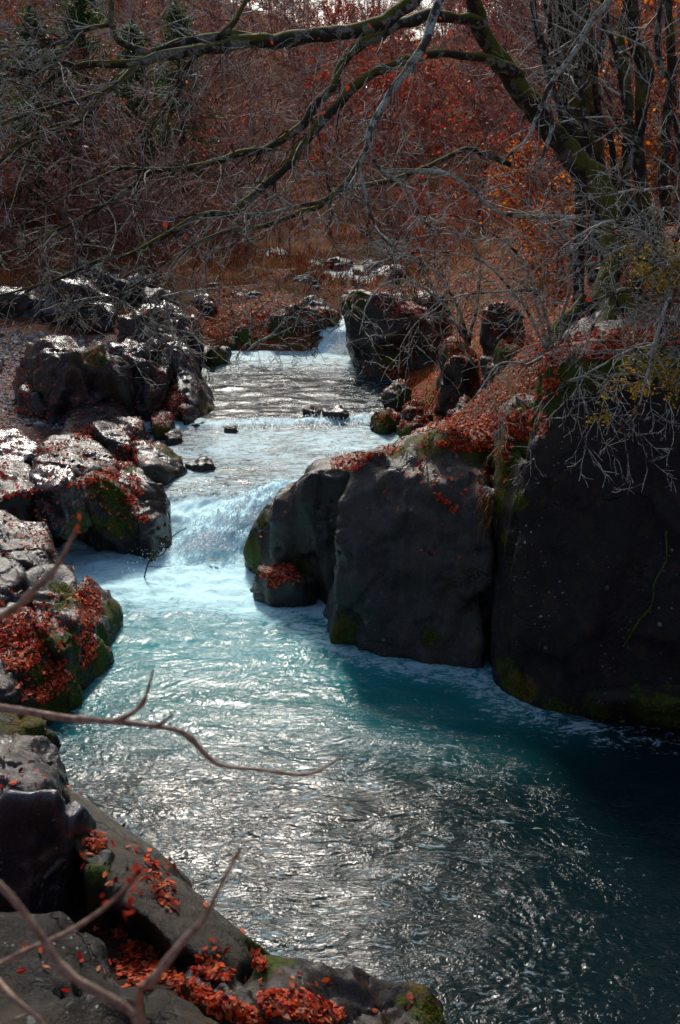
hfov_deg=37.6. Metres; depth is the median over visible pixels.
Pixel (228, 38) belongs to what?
overhead tree
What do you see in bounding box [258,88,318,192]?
bare tree
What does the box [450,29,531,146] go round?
autumn tree
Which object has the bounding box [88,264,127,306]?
boulder
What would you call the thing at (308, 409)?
boulder
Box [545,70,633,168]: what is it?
bare tree
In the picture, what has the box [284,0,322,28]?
bare tree
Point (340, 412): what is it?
boulder
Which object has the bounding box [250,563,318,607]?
boulder
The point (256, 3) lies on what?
sky
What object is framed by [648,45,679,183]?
autumn tree
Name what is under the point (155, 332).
bare shrub
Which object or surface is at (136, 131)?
bare tree
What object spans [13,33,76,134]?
bare tree
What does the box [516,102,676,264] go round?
tree
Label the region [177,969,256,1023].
boulder
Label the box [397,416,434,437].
boulder
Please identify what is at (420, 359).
boulder
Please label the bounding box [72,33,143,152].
bare tree
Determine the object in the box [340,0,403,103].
bare tree
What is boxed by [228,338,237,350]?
boulder
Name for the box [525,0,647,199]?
tree
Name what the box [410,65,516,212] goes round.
bare tree
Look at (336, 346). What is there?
water spray
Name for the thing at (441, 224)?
bare tree
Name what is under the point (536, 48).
bare tree
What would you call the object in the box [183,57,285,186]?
bare tree
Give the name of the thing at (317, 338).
boulder
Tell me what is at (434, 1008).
moss
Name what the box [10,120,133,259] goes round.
bare tree
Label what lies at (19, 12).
bare tree
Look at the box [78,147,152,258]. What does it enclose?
bare tree
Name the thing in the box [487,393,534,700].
boulder
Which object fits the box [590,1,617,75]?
autumn tree
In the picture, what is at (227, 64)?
bare tree
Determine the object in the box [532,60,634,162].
bare tree
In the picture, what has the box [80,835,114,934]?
boulder
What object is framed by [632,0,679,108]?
bare tree
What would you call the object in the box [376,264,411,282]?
boulder
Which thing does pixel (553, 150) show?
bare tree
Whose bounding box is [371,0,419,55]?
bare tree
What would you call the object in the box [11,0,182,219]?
evergreen tree
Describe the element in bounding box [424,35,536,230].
bare tree
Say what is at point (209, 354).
boulder
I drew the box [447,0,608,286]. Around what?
tree
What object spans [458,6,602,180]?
bare tree
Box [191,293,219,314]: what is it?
boulder
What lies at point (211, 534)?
white water
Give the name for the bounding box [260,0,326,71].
bare tree
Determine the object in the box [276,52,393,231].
bare tree
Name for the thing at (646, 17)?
bare tree
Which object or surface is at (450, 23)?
bare tree
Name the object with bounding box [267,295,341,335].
boulder
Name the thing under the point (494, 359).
boulder
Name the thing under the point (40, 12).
bare tree
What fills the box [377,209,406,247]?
bare tree
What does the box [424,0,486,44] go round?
bare tree
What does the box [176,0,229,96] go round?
bare tree
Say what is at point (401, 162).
bare tree
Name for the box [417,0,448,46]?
bare tree
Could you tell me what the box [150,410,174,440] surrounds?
boulder
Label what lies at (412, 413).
boulder
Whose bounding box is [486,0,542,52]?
bare tree
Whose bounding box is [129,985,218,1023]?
boulder
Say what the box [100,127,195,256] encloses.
bare tree
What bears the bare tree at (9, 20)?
on the ground at (78, 914)
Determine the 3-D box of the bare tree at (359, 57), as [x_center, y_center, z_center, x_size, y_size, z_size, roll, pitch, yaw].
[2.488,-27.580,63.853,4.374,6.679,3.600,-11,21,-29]
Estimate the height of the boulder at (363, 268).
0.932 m
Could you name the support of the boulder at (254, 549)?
on the ground at (78, 914)
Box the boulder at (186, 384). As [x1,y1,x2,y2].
[158,333,214,419]
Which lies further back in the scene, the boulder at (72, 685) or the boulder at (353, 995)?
the boulder at (72, 685)
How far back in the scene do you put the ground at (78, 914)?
35.34 m
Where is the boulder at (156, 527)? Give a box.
[117,462,170,560]
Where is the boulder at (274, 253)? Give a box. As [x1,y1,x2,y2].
[256,247,289,256]
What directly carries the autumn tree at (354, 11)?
on the ground at (78, 914)
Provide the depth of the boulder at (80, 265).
34.66 m
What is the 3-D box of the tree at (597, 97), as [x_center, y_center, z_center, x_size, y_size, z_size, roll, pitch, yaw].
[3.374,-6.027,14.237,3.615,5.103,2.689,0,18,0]
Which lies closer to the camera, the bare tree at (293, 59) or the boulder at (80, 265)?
the boulder at (80, 265)
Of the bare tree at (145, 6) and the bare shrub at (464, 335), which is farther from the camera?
the bare tree at (145, 6)
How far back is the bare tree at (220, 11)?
71.10 m
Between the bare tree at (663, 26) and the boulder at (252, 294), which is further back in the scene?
the boulder at (252, 294)
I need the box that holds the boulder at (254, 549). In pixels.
[243,484,287,573]
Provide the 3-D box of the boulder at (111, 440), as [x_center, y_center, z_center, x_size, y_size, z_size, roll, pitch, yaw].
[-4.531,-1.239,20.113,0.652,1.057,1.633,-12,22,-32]
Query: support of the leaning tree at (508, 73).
on the ground at (78, 914)
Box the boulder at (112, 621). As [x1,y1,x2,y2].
[77,575,123,646]
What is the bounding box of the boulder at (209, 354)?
[203,345,231,366]
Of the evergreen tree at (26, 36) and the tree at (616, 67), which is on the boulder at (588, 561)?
the tree at (616, 67)
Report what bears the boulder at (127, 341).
on the ground at (78, 914)
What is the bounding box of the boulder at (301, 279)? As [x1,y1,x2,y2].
[289,274,320,289]
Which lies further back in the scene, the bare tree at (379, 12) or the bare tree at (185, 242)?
the bare tree at (379, 12)
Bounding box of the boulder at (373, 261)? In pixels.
[358,258,380,270]
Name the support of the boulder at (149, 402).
on the ground at (78, 914)
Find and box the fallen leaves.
[0,193,679,1023]
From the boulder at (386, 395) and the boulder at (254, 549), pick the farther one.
the boulder at (386, 395)
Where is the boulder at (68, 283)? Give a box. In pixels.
[40,276,117,334]
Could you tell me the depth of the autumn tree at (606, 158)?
22.40 m
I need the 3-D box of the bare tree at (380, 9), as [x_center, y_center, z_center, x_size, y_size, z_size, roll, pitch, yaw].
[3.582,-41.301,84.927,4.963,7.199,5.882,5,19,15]
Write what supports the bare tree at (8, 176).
on the ground at (78, 914)
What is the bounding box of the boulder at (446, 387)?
[434,336,477,416]
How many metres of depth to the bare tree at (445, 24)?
89.50 m
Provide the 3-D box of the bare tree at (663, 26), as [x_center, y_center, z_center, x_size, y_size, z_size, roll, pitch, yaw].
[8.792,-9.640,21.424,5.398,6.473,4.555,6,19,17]
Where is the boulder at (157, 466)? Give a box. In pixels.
[129,440,187,485]
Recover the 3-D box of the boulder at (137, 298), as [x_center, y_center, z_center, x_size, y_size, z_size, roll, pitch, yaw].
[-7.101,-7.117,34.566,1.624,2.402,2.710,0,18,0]
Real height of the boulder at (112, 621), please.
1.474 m
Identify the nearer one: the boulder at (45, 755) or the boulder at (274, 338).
the boulder at (45, 755)
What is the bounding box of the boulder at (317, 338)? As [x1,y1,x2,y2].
[312,335,321,347]
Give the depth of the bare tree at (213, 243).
39.81 m
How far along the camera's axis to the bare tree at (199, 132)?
47.03 m
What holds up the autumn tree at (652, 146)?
on the ground at (78, 914)
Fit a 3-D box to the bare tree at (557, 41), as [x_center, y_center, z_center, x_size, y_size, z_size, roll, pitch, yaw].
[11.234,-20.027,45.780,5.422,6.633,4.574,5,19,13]
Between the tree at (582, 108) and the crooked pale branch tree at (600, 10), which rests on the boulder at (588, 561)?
the crooked pale branch tree at (600, 10)
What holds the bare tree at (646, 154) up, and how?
on the ground at (78, 914)
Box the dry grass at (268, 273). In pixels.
[110,171,525,345]
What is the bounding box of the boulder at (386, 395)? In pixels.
[381,379,411,409]
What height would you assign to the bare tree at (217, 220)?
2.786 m
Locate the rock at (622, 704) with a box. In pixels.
[580,681,679,729]
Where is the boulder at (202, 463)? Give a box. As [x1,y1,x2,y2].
[185,456,216,471]
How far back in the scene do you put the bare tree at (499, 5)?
59.74 m
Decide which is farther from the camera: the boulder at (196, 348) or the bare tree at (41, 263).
the bare tree at (41, 263)
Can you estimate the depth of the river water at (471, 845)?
10.49 m
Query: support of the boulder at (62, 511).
on the ground at (78, 914)
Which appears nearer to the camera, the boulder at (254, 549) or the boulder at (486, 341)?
the boulder at (254, 549)
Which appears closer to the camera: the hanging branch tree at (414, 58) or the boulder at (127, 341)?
the hanging branch tree at (414, 58)
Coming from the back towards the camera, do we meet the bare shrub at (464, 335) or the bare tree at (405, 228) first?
the bare tree at (405, 228)
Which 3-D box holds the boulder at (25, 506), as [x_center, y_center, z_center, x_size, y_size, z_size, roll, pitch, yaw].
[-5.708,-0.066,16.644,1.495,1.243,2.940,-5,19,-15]
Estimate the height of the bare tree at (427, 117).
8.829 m
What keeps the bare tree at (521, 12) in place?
on the ground at (78, 914)
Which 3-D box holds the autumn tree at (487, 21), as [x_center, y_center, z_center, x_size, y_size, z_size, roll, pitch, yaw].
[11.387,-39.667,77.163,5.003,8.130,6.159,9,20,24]
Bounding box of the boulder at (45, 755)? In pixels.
[0,733,68,798]
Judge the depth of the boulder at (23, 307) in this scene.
32.23 m
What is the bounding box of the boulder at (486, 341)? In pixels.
[479,301,525,356]
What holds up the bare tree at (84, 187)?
on the ground at (78, 914)
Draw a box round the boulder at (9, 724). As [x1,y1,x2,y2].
[0,705,61,747]
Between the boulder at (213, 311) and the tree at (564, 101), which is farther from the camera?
the boulder at (213, 311)
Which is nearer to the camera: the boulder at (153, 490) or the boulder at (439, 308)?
the boulder at (153, 490)
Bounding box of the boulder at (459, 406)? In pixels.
[446,395,471,420]
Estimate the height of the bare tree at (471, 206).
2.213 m
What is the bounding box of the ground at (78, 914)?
[0,0,679,994]
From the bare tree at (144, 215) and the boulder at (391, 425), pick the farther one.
the bare tree at (144, 215)
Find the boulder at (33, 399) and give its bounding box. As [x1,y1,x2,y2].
[16,383,44,418]
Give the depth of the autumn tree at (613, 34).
43.15 m
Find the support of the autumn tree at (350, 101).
on the ground at (78, 914)
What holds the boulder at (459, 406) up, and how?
on the ground at (78, 914)
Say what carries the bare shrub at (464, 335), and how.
on the boulder at (486, 341)
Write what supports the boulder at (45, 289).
on the ground at (78, 914)
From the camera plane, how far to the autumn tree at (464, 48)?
61.25 m
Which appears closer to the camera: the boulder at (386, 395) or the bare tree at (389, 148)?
the boulder at (386, 395)
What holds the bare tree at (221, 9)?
on the ground at (78, 914)
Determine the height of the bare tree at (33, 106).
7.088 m
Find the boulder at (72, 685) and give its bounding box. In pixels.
[17,669,82,725]
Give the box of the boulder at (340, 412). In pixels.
[322,404,349,419]
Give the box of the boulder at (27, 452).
[0,428,37,467]
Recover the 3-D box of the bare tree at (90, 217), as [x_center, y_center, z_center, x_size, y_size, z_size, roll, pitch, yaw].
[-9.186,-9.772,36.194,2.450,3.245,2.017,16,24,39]
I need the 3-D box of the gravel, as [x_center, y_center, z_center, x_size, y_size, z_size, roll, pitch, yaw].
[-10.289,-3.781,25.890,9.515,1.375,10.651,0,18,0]
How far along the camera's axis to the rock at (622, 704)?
11.44 m
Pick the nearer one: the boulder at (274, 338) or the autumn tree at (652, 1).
the autumn tree at (652, 1)
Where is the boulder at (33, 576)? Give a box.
[24,564,82,708]
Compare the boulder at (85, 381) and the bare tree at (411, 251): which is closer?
the boulder at (85, 381)
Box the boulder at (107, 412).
[59,399,129,439]
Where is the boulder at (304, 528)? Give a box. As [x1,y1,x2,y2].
[269,445,387,604]
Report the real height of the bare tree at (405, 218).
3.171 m
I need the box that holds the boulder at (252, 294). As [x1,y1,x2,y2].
[231,289,261,298]
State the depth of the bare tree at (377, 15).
75.92 m
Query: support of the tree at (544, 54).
on the ground at (78, 914)
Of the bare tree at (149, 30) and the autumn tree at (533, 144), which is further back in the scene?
the bare tree at (149, 30)
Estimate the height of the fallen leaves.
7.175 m
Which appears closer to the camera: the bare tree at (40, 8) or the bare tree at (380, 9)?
the bare tree at (40, 8)
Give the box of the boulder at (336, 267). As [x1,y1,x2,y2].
[324,257,353,271]
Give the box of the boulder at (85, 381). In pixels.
[12,335,136,425]
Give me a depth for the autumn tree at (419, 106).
59.23 m
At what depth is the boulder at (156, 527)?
16.69 m
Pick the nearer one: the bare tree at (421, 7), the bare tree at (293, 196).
the bare tree at (293, 196)
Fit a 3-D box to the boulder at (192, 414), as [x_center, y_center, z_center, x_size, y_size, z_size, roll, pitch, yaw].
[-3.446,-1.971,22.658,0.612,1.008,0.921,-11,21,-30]
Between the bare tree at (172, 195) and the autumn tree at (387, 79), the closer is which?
the bare tree at (172, 195)
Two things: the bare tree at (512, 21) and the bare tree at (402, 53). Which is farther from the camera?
the bare tree at (402, 53)
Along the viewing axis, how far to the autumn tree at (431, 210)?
38.59 m
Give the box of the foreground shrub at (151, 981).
[0,513,343,1023]
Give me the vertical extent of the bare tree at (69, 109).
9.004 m
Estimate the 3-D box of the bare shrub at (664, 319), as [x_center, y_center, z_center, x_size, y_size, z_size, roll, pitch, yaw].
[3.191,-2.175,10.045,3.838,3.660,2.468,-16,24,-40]
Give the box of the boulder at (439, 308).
[412,289,448,327]
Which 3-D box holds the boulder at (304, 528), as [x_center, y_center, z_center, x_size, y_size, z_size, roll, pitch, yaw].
[-0.267,0.113,15.775,2.279,2.266,2.372,8,20,23]
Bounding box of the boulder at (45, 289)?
[41,283,50,294]
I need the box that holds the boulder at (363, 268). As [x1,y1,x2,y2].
[352,265,367,275]
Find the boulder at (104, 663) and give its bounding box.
[80,633,114,691]
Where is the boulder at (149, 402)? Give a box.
[121,344,173,421]
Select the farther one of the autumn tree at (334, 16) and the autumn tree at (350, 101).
the autumn tree at (334, 16)
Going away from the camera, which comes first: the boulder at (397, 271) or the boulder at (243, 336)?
the boulder at (243, 336)
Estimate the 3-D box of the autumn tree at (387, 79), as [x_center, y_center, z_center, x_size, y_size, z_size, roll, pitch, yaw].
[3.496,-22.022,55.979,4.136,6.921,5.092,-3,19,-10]
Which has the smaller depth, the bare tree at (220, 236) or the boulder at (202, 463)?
the boulder at (202, 463)
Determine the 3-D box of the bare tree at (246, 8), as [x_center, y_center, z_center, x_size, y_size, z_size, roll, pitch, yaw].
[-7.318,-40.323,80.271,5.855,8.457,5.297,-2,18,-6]
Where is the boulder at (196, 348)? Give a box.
[175,314,203,373]
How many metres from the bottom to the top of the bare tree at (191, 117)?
7.393 m
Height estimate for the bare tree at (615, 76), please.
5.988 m
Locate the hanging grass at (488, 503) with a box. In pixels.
[464,441,502,545]
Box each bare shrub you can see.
[0,224,293,402]
[216,265,379,369]
[303,167,513,407]
[310,136,621,464]
[454,103,679,497]
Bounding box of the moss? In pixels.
[18,282,679,1023]
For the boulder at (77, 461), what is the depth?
17.46 m
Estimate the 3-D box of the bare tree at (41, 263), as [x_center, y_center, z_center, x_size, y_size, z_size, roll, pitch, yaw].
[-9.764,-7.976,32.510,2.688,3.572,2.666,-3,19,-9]
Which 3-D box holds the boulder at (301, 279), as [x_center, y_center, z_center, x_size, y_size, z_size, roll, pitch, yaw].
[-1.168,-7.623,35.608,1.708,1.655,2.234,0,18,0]
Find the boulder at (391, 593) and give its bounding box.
[323,423,495,667]
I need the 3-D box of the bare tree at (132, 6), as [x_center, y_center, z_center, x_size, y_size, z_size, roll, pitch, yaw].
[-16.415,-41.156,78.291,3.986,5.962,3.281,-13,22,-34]
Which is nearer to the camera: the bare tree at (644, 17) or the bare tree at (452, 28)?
the bare tree at (644, 17)
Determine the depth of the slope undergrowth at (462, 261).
27.77 m
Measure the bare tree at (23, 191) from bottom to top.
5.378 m
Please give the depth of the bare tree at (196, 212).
43.87 m
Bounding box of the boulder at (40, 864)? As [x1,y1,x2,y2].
[0,789,96,915]
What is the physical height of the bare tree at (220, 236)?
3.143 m
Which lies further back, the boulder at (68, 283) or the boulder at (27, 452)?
the boulder at (68, 283)
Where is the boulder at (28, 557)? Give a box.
[0,510,57,570]
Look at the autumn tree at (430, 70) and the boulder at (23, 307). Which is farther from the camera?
the autumn tree at (430, 70)
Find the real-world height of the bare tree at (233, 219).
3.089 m
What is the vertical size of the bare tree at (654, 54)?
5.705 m
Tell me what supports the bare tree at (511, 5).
on the ground at (78, 914)
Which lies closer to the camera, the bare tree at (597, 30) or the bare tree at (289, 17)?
the bare tree at (597, 30)
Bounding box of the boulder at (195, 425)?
[191,421,204,426]
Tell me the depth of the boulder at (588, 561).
11.65 m
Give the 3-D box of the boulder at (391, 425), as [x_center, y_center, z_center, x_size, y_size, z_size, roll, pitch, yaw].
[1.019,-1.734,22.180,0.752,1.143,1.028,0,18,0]
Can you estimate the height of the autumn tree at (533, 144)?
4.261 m
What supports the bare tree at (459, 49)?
on the ground at (78, 914)
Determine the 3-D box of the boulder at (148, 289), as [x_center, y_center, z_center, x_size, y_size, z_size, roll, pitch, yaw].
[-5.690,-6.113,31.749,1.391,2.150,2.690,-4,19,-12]
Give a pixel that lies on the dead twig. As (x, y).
(150, 559)
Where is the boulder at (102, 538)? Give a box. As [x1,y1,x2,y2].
[76,449,171,554]
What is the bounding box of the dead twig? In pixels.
[144,528,185,577]
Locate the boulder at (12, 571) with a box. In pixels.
[0,552,31,608]
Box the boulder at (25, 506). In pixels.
[0,457,35,521]
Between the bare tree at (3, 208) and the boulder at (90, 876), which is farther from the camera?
the bare tree at (3, 208)
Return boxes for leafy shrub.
[582,328,679,434]
[599,240,679,303]
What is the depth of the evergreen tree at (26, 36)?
41.26 m
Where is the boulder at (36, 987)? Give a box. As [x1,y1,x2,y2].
[0,911,145,1023]
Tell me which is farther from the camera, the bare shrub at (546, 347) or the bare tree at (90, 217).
the bare tree at (90, 217)
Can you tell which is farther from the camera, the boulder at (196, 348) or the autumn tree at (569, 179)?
the boulder at (196, 348)
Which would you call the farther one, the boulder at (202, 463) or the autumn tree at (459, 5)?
the autumn tree at (459, 5)
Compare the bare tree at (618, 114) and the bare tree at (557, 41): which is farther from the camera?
the bare tree at (557, 41)
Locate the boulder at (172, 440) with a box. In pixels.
[164,429,182,445]
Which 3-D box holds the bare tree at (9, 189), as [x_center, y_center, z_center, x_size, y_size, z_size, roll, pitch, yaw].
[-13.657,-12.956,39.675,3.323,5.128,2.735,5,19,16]
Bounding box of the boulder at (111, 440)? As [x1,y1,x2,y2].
[91,419,132,463]
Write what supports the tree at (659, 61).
on the ground at (78, 914)
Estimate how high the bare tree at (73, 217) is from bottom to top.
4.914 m
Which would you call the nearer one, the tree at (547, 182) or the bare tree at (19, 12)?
the tree at (547, 182)
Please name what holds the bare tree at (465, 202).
on the ground at (78, 914)
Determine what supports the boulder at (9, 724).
on the ground at (78, 914)
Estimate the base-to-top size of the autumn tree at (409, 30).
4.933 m
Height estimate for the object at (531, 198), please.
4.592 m
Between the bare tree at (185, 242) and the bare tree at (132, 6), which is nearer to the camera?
the bare tree at (185, 242)
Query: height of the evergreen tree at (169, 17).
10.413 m
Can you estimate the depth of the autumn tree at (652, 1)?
26.61 m
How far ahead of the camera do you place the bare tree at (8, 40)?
54.28 m
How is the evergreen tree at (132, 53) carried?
on the ground at (78, 914)
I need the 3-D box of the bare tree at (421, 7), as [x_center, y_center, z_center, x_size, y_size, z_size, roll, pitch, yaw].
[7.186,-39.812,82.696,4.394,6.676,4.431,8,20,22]
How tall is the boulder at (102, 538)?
1.487 m
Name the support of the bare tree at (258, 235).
on the ground at (78, 914)
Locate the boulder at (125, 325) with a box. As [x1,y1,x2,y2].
[116,300,187,342]
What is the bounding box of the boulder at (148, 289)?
[141,287,181,308]
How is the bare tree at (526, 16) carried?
on the ground at (78, 914)
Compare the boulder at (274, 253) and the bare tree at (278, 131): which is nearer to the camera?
the boulder at (274, 253)
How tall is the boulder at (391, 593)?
3.713 m
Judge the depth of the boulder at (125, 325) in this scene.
28.06 m
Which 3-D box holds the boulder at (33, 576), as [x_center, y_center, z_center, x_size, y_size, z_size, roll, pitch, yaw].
[-3.615,1.413,12.711,0.668,1.283,2.424,-6,19,-18]
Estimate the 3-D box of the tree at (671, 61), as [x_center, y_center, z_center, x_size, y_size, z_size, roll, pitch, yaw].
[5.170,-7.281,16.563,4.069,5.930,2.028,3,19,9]
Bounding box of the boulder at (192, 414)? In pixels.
[178,402,200,424]
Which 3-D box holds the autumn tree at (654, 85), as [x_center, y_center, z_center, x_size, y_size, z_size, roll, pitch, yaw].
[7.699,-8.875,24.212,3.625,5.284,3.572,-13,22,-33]
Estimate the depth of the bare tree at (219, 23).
75.68 m
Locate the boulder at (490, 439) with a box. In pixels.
[482,435,492,467]
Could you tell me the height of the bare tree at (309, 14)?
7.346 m
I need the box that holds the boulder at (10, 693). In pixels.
[0,602,54,705]
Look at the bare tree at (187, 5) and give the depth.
85.00 m
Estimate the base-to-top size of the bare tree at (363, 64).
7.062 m
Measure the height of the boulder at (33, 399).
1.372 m
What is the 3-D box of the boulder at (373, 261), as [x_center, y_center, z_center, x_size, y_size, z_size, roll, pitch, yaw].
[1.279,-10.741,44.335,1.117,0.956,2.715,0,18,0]
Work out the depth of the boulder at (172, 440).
21.12 m
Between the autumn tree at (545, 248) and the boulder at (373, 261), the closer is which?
the autumn tree at (545, 248)
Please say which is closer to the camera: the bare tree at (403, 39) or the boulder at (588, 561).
the boulder at (588, 561)
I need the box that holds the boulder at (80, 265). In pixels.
[63,257,90,278]
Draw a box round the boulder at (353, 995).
[243,955,445,1023]
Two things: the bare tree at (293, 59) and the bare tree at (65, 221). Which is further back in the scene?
the bare tree at (293, 59)
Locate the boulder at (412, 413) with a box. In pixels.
[402,399,432,421]
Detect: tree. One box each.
[0,0,38,78]
[0,0,53,39]
[0,0,421,248]
[0,0,641,360]
[0,1,66,104]
[0,4,13,65]
[0,4,103,225]
[0,9,38,183]
[0,53,80,168]
[0,106,19,235]
[0,124,41,218]
[0,149,28,245]
[0,152,33,252]
[0,212,79,298]
[1,35,143,234]
[2,0,99,135]
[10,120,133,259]
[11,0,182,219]
[12,0,71,37]
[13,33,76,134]
[22,146,127,261]
[28,0,131,75]
[36,113,155,254]
[41,166,131,259]
[55,147,134,262]
[59,197,121,265]
[64,62,242,256]
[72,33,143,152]
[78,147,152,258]
[83,19,198,208]
[83,35,197,165]
[88,178,161,266]
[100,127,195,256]
[101,0,167,111]
[103,0,177,46]
[105,0,154,57]
[115,150,206,268]
[117,0,151,16]
[117,0,213,118]
[128,0,243,204]
[133,67,319,258]
[152,0,218,33]
[152,187,224,257]
[157,96,250,224]
[157,178,184,226]
[158,0,679,335]
[158,8,245,147]
[167,189,192,226]
[172,77,279,243]
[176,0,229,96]
[180,0,202,18]
[182,195,217,236]
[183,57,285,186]
[188,0,260,95]
[190,200,218,256]
[193,187,232,242]
[196,25,268,101]
[197,0,270,63]
[197,122,302,243]
[200,192,237,248]
[202,188,246,260]
[205,0,251,27]
[208,200,240,251]
[211,185,261,254]
[215,53,281,148]
[221,0,285,58]
[226,54,284,133]
[238,206,272,244]
[248,0,333,104]
[253,0,322,92]
[255,2,289,33]
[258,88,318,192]
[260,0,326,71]
[260,217,296,256]
[263,0,304,52]
[268,181,310,247]
[273,53,355,145]
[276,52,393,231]
[281,0,320,26]
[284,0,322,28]
[291,42,397,178]
[294,0,351,79]
[300,0,379,127]
[301,0,339,25]
[320,92,431,235]
[322,0,363,56]
[333,48,427,159]
[335,0,416,106]
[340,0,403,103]
[340,95,417,212]
[346,0,401,62]
[346,28,420,129]
[349,0,422,85]
[364,0,400,51]
[369,56,433,173]
[370,1,425,105]
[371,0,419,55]
[373,23,465,121]
[376,191,424,248]
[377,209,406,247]
[384,161,473,266]
[385,3,482,174]
[393,66,455,147]
[396,7,422,43]
[396,203,421,248]
[396,235,425,270]
[401,0,452,60]
[407,44,483,151]
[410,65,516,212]
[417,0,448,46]
[419,0,466,48]
[420,0,663,303]
[422,0,458,47]
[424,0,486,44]
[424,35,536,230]
[427,205,454,239]
[436,0,463,43]
[440,195,480,241]
[446,0,558,162]
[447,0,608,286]
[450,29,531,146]
[451,37,495,111]
[452,0,504,43]
[453,0,613,282]
[455,0,512,66]
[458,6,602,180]
[464,187,490,220]
[471,112,571,237]
[472,0,550,118]
[474,0,582,107]
[476,0,679,312]
[480,119,558,275]
[484,0,550,83]
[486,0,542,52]
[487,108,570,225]
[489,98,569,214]
[492,0,679,279]
[501,0,618,130]
[502,0,679,239]
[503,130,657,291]
[503,191,585,311]
[508,0,642,149]
[513,0,552,45]
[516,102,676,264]
[518,7,599,92]
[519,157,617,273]
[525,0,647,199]
[527,1,617,107]
[529,0,628,180]
[531,53,679,223]
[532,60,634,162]
[532,84,634,195]
[541,108,660,244]
[542,0,679,255]
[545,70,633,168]
[547,0,679,186]
[553,0,635,239]
[559,0,679,137]
[563,124,660,229]
[590,0,650,100]
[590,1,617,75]
[598,32,679,199]
[602,0,679,227]
[604,3,679,122]
[605,52,679,213]
[605,92,678,203]
[610,0,679,87]
[615,0,679,59]
[617,0,679,174]
[618,0,677,58]
[628,0,679,134]
[629,5,679,164]
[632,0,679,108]
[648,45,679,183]
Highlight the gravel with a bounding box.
[0,330,116,429]
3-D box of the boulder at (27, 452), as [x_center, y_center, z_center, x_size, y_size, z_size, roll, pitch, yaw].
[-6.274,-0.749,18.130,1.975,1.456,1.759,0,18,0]
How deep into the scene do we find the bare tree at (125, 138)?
38.79 m
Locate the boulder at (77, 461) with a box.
[31,433,120,477]
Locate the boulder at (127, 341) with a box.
[107,337,162,366]
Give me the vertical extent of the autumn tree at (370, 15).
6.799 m
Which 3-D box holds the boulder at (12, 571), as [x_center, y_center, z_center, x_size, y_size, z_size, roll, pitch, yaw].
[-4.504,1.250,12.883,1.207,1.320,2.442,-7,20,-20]
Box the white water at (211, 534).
[160,327,373,556]
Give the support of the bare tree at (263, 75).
on the ground at (78, 914)
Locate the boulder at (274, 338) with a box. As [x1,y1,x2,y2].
[258,334,279,341]
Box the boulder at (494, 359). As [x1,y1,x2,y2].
[479,336,523,391]
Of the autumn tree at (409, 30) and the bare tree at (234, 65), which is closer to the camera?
the bare tree at (234, 65)
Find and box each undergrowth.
[0,0,675,286]
[402,155,679,426]
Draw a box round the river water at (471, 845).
[47,265,679,1023]
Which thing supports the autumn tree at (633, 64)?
on the ground at (78, 914)
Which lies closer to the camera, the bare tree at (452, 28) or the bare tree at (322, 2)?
the bare tree at (322, 2)
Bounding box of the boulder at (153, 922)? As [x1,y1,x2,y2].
[63,788,271,982]
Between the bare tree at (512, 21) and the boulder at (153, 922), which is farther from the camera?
the bare tree at (512, 21)
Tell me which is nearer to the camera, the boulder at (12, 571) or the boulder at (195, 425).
the boulder at (12, 571)
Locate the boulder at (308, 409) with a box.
[302,404,322,416]
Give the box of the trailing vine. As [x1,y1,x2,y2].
[623,531,667,647]
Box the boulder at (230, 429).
[224,424,238,432]
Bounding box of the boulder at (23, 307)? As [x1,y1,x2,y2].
[0,285,46,318]
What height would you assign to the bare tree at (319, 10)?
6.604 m
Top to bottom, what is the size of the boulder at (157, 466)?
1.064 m
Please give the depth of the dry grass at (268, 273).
35.93 m
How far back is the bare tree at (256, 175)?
41.43 m
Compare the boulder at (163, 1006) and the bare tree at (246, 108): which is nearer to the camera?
the boulder at (163, 1006)
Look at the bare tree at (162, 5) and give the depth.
71.63 m
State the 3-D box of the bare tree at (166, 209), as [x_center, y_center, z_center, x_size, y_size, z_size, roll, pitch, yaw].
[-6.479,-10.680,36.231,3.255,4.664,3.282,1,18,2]
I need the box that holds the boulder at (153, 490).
[134,476,171,534]
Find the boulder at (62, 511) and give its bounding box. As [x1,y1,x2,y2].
[29,456,91,539]
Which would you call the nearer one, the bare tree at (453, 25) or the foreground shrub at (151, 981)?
the foreground shrub at (151, 981)
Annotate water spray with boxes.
[95,333,347,580]
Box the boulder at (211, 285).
[205,282,219,286]
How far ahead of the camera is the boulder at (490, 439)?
13.62 m
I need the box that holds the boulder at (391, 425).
[369,407,400,434]
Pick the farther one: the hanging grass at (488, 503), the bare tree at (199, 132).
the bare tree at (199, 132)
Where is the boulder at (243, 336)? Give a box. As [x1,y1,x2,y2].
[234,324,250,345]
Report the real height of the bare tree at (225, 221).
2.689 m
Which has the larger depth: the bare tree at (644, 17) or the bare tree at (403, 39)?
the bare tree at (403, 39)
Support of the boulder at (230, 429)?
on the ground at (78, 914)
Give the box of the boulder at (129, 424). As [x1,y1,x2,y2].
[112,416,148,441]
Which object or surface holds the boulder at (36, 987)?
on the ground at (78, 914)
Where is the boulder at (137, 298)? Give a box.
[124,272,156,306]
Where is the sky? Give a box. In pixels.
[231,0,509,41]
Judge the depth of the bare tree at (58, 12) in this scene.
51.34 m
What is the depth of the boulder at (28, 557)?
13.57 m

